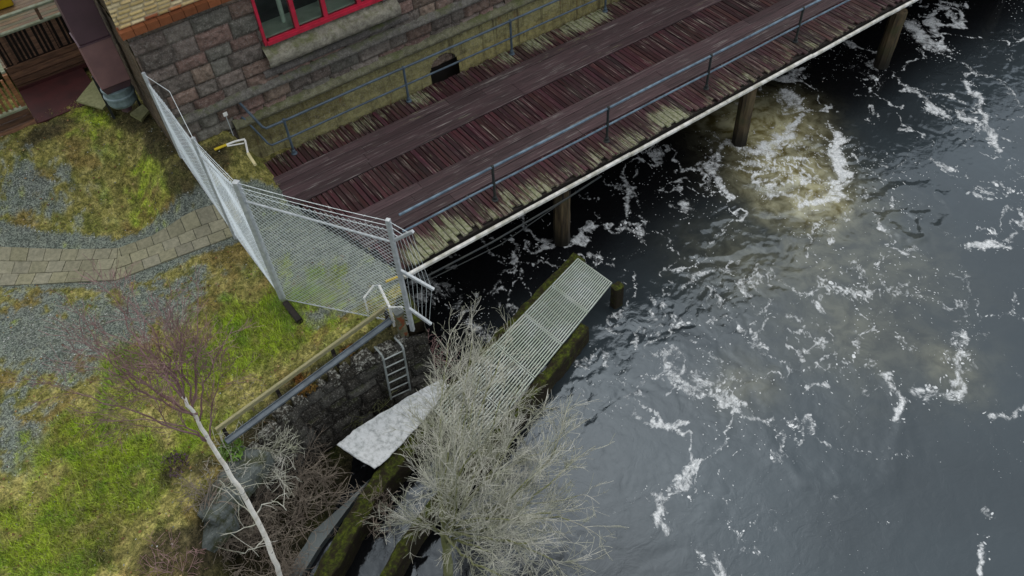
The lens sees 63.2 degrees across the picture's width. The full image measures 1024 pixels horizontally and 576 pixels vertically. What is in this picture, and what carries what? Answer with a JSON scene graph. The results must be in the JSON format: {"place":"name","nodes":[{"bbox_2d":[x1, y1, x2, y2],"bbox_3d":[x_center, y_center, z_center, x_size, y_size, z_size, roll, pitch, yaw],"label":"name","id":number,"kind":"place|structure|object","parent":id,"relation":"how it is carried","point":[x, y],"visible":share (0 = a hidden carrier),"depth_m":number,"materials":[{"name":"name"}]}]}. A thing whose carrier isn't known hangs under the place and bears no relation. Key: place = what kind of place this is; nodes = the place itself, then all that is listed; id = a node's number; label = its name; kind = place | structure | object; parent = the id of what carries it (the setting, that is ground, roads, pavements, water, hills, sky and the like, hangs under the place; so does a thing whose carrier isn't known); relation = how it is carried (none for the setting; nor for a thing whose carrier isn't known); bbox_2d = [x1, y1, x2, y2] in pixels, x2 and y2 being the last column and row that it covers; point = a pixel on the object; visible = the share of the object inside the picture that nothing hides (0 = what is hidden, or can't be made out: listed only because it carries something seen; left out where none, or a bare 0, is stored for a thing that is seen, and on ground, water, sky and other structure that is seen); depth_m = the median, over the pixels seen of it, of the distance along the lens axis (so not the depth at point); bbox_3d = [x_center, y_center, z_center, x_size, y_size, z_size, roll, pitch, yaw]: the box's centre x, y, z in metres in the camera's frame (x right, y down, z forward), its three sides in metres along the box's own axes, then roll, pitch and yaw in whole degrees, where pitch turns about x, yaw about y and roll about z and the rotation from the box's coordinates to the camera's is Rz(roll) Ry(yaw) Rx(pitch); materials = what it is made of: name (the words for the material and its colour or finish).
{"place":"outdoors","nodes":[
{"label":"outdoors","id":0,"kind":"place"},
{"bbox_2d":[0,198,242,285],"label":"path","id":1,"kind":"structure","parent":0,"point":[27,266],"depth_m":16.75,"materials":[{"name":"grey stone"}]},
{"bbox_2d":[0,1,417,575],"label":"ground","id":2,"kind":"structure","parent":0,"point":[18,235],"depth_m":15.77,"materials":[{"name":"green plant"}]},
{"bbox_2d":[0,0,90,136],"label":"timber terrace","id":3,"kind":"structure","parent":2,"relation":"on","point":[43,62],"depth_m":18.39,"materials":[{"name":"brown wood"}]},
{"bbox_2d":[0,0,13,9],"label":"yellow crate","id":4,"kind":"object","parent":3,"relation":"on","point":[5,3],"visible":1,"depth_m":19.86,"materials":[{"name":"plastic"}]},
{"bbox_2d":[76,80,105,109],"bbox_3d":[-8.970,-4.183,18.023,0.948,0.040,0.719,18,53,18],"label":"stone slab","id":5,"kind":"object","parent":2,"relation":"on","point":[90,95],"visible":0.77,"depth_m":17.92,"materials":[{"name":"grey stone"}]},
{"bbox_2d":[54,0,140,118],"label":"ventilation duct","id":6,"kind":"object","parent":2,"relation":"on","point":[90,34],"visible":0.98,"depth_m":16.35,"materials":[{"name":"brown metal"}]},
{"bbox_2d":[130,104,149,121],"bbox_3d":[-7.955,-3.763,17.894,0.436,0.060,0.368,29,57,25],"label":"stone flag","id":7,"kind":"object","parent":2,"relation":"on","point":[140,112],"visible":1,"depth_m":17.85,"materials":[{"name":"grey stone"}]},
{"bbox_2d":[7,253,286,575],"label":"birch tree","id":8,"kind":"object","parent":2,"relation":"on","point":[164,367],"visible":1,"depth_m":9.28,"materials":[{"name":"brown plant"}]},
{"bbox_2d":[135,528,206,575],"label":"bare shrub","id":9,"kind":"object","parent":2,"relation":"on","point":[156,569],"visible":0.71,"depth_m":12.47,"materials":[{"name":"plant"}]},
{"bbox_2d":[160,450,189,477],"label":"purple plant","id":10,"kind":"object","parent":2,"relation":"on","point":[174,461],"visible":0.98,"depth_m":13.59,"materials":[{"name":"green plant"}]},
{"bbox_2d":[0,103,369,568],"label":"pebbles","id":11,"kind":"object","parent":2,"relation":"on","point":[122,308],"visible":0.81,"depth_m":15.84,"materials":[{"name":"grey gravel"}]},
{"bbox_2d":[0,250,380,575],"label":"grass","id":12,"kind":"structure","parent":2,"relation":"on","point":[115,449],"depth_m":13.81,"materials":[{"name":"green plant"}]},
{"bbox_2d":[0,99,383,575],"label":"dead leaves","id":13,"kind":"object","parent":2,"relation":"on","point":[159,513],"visible":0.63,"depth_m":15.15,"materials":[{"name":"brown plant"}]},
{"bbox_2d":[0,0,390,575],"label":"moss","id":14,"kind":"object","parent":2,"relation":"on","point":[136,329],"visible":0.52,"depth_m":15.29,"materials":[{"name":"green plant"}]},
{"bbox_2d":[173,455,248,530],"bbox_3d":[-4.818,3.180,13.209,1.100,1.069,1.181,-30,54,-20],"label":"bare shrub","id":15,"kind":"object","parent":2,"relation":"on","point":[203,494],"visible":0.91,"depth_m":13.16,"materials":[{"name":"brown plant"}]},
{"bbox_2d":[202,513,239,552],"bbox_3d":[-4.871,3.978,13.372,1.127,0.413,0.547,-35,56,-24],"label":"rock","id":16,"kind":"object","parent":2,"relation":"on","point":[213,538],"depth_m":13.28,"materials":[{"name":"grey stone"}]},
{"bbox_2d":[223,112,233,135],"bbox_3d":[-5.906,-3.419,17.368,0.090,0.620,0.029,-30,54,-20],"label":"marker stake","id":17,"kind":"object","parent":2,"relation":"on","point":[225,114],"visible":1,"depth_m":17.23,"materials":[{"name":"metal"}]},
{"bbox_2d":[217,438,244,461],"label":"green plant","id":18,"kind":"object","parent":2,"relation":"on","point":[226,453],"visible":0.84,"depth_m":13.71,"materials":[{"name":"green plant"}]},
{"bbox_2d":[214,138,256,165],"bbox_3d":[-5.639,-2.744,17.132,0.655,0.067,1.016,-30,54,-20],"label":"bent pipe","id":19,"kind":"object","parent":2,"relation":"on","point":[247,151],"visible":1,"depth_m":17.32,"materials":[{"name":"white metal"}]},
{"bbox_2d":[197,446,275,526],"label":"boulder","id":20,"kind":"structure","parent":2,"relation":"on","point":[220,515],"depth_m":13.54,"materials":[{"name":"grey stone"}]},
{"bbox_2d":[202,420,291,493],"bbox_3d":[-4.464,2.881,13.692,1.282,0.855,1.247,13,52,14],"label":"bare shrub","id":21,"kind":"object","parent":2,"relation":"on","point":[220,434],"visible":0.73,"depth_m":13.68,"materials":[{"name":"plant"}]},
{"bbox_2d":[223,374,297,438],"bbox_3d":[-4.407,2.142,14.404,1.251,1.078,1.218,6,50,9],"label":"bare shrub","id":22,"kind":"object","parent":2,"relation":"on","point":[253,407],"visible":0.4,"depth_m":14.26,"materials":[{"name":"plant"}]},
{"bbox_2d":[222,417,304,498],"bbox_3d":[-4.108,3.025,14.031,1.457,1.183,1.704,-30,54,-20],"label":"bare shrub","id":23,"kind":"object","parent":2,"relation":"on","point":[279,460],"visible":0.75,"depth_m":14.05,"materials":[{"name":"grey plant"}]},
{"bbox_2d":[141,72,434,331],"bbox_3d":[-4.432,-1.222,15.137,6.876,3.140,1.183,28,57,24],"label":"chain link fence","id":24,"kind":"object","parent":2,"relation":"on","point":[248,216],"visible":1,"depth_m":14.74,"materials":[{"name":"metal"}]},
{"bbox_2d":[282,300,302,324],"bbox_3d":[-4.098,0.454,15.548,0.120,0.140,0.594,-32,55,-21],"label":"timber stub","id":25,"kind":"object","parent":2,"relation":"on","point":[293,312],"visible":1,"depth_m":15.48,"materials":[{"name":"brown wood"}]},
{"bbox_2d":[290,370,317,396],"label":"fern","id":26,"kind":"object","parent":2,"relation":"on","point":[313,387],"visible":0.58,"depth_m":14.64,"materials":[{"name":"brown plant"}]},
{"bbox_2d":[247,333,436,513],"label":"quay wall","id":27,"kind":"structure","parent":2,"relation":"on","point":[336,399],"depth_m":15.29,"materials":[{"name":"stone"}]},
{"bbox_2d":[215,304,392,444],"bbox_3d":[-3.445,1.566,14.547,3.645,0.710,0.292,-38,57,-25],"label":"guard rail","id":28,"kind":"object","parent":27,"relation":"on","point":[336,360],"visible":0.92,"depth_m":14.28,"materials":[{"name":"grey metal"}]},
{"bbox_2d":[374,337,410,399],"bbox_3d":[-2.213,1.533,15.637,0.491,1.481,0.322,-25,53,-17],"label":"ladder","id":29,"kind":"object","parent":27,"relation":"attached to","point":[385,367],"visible":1,"depth_m":15.47,"materials":[{"name":"metal"}]},
{"bbox_2d":[392,307,408,336],"bbox_3d":[-2.025,0.715,15.280,0.170,0.960,0.170,-30,54,-20],"label":"concrete post","id":30,"kind":"object","parent":27,"relation":"on","point":[401,325],"visible":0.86,"depth_m":15.07,"materials":[{"name":"grey concrete"}]},
{"bbox_2d":[339,343,354,358],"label":"fern","id":31,"kind":"object","parent":2,"relation":"on","point":[342,349],"visible":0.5,"depth_m":15.12,"materials":[{"name":"plant"}]},
{"bbox_2d":[269,166,432,360],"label":"corner wall","id":32,"kind":"structure","parent":2,"relation":"on","point":[419,325],"depth_m":15.78,"materials":[{"name":"stone"}]},
{"bbox_2d":[94,0,618,201],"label":"stone building","id":33,"kind":"structure","parent":2,"relation":"on","point":[207,64],"depth_m":17.66,"materials":[{"name":"grey stone"}]},
{"bbox_2d":[250,0,381,45],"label":"window","id":34,"kind":"structure","parent":33,"relation":"in","point":[358,4],"depth_m":17.10,"materials":[{"name":"red paint"}]},
{"bbox_2d":[344,390,396,428],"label":"bare shrub","id":35,"kind":"object","parent":2,"relation":"on","point":[374,409],"visible":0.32,"depth_m":15.87,"materials":[{"name":"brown plant"}]},
{"bbox_2d":[363,285,402,326],"bbox_3d":[-2.280,0.330,15.284,0.801,0.676,0.335,20,54,19],"label":"hand rail","id":36,"kind":"object","parent":2,"relation":"on","point":[389,308],"visible":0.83,"depth_m":15.15,"materials":[{"name":"white metal"}]},
{"bbox_2d":[235,444,352,575],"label":"mud","id":37,"kind":"structure","parent":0,"point":[345,462],"depth_m":14.82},
{"bbox_2d":[213,492,279,575],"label":"bare shrub","id":38,"kind":"object","parent":37,"relation":"on","point":[248,532],"visible":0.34,"depth_m":13.84,"materials":[{"name":"brown plant"}]},
{"bbox_2d":[237,466,290,536],"bbox_3d":[-4.588,3.495,14.318,1.469,1.320,1.827,-7,50,-3],"label":"bare shrub","id":39,"kind":"object","parent":37,"relation":"on","point":[257,500],"visible":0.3,"depth_m":14.18,"materials":[{"name":"brown plant"}]},
{"bbox_2d":[223,520,318,575],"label":"bare shrub","id":40,"kind":"object","parent":37,"relation":"on","point":[290,570],"visible":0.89,"depth_m":13.92,"materials":[{"name":"brown plant"}]},
{"bbox_2d":[231,457,345,575],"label":"bare shrub","id":41,"kind":"object","parent":37,"relation":"on","point":[291,522],"visible":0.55,"depth_m":14.33,"materials":[{"name":"brown plant"}]},
{"bbox_2d":[232,419,369,544],"bbox_3d":[-3.626,3.557,14.888,2.329,1.510,2.147,1,50,4],"label":"bare shrub","id":42,"kind":"object","parent":37,"relation":"on","point":[325,478],"visible":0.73,"depth_m":14.79,"materials":[{"name":"brown plant"}]},
{"bbox_2d":[292,442,341,473],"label":"bare shrub","id":43,"kind":"object","parent":37,"relation":"on","point":[315,453],"visible":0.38,"depth_m":15.29,"materials":[{"name":"plant"}]},
{"bbox_2d":[289,479,370,575],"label":"concrete ledge","id":44,"kind":"object","parent":37,"relation":"on","point":[339,515],"visible":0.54,"depth_m":14.70,"materials":[{"name":"grey concrete"}]},
{"bbox_2d":[314,253,585,575],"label":"channel wall","id":45,"kind":"structure","parent":37,"relation":"on","point":[338,557],"depth_m":15.05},
{"bbox_2d":[337,379,448,468],"bbox_3d":[-2.116,2.420,15.520,0.804,0.287,2.313,32,59,27],"label":"white sheet","id":46,"kind":"object","parent":45,"relation":"on","point":[372,443],"visible":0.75,"depth_m":15.37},
{"bbox_2d":[433,258,611,450],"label":"grating walkway","id":47,"kind":"structure","parent":45,"relation":"on","point":[574,265],"depth_m":16.85,"materials":[{"name":"grey metal"}]},
{"bbox_2d":[380,323,588,575],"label":"channel wall","id":48,"kind":"structure","parent":37,"relation":"on","point":[568,352],"depth_m":15.77,"materials":[{"name":"green plant"}]},
{"bbox_2d":[361,295,628,575],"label":"willow tree","id":49,"kind":"object","parent":48,"relation":"on","point":[498,514],"visible":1,"depth_m":12.70,"materials":[{"name":"grey plant"}]},
{"bbox_2d":[306,0,1023,575],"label":"river water","id":50,"kind":"structure","parent":0,"point":[802,352],"depth_m":17.29,"materials":[{"name":"black liquid"}]},
{"bbox_2d":[354,474,398,541],"bbox_3d":[-2.379,3.826,14.592,0.978,1.071,1.290,-30,54,-20],"label":"bare shrub","id":51,"kind":"object","parent":50,"relation":"in","point":[380,508],"visible":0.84,"depth_m":14.62,"materials":[{"name":"plant"}]},
{"bbox_2d":[418,328,463,382],"bbox_3d":[-1.868,1.609,16.831,1.739,1.841,1.764,-30,54,-20],"label":"bare shrub","id":52,"kind":"object","parent":50,"relation":"on","point":[432,351],"visible":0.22,"depth_m":16.70,"materials":[{"name":"grey plant"}]},
{"bbox_2d":[264,0,917,281],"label":"pier","id":53,"kind":"structure","parent":50,"relation":"in","point":[505,104],"depth_m":19.06,"materials":[{"name":"red wood"}]},
{"bbox_2d":[238,0,607,154],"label":"railing","id":54,"kind":"object","parent":53,"relation":"on","point":[405,85],"visible":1,"depth_m":19.07,"materials":[{"name":"grey metal"}]},
{"bbox_2d":[398,0,849,232],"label":"railing","id":55,"kind":"object","parent":53,"relation":"on","point":[608,124],"visible":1,"depth_m":17.86,"materials":[{"name":"metal"}]},
{"bbox_2d":[610,281,623,308],"bbox_3d":[2.243,0.353,17.912,0.240,1.220,0.200,-30,54,-20],"label":"channel post","id":56,"kind":"object","parent":50,"relation":"in","point":[616,295],"visible":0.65,"depth_m":17.54,"materials":[{"name":"brown wood"}]}
]}

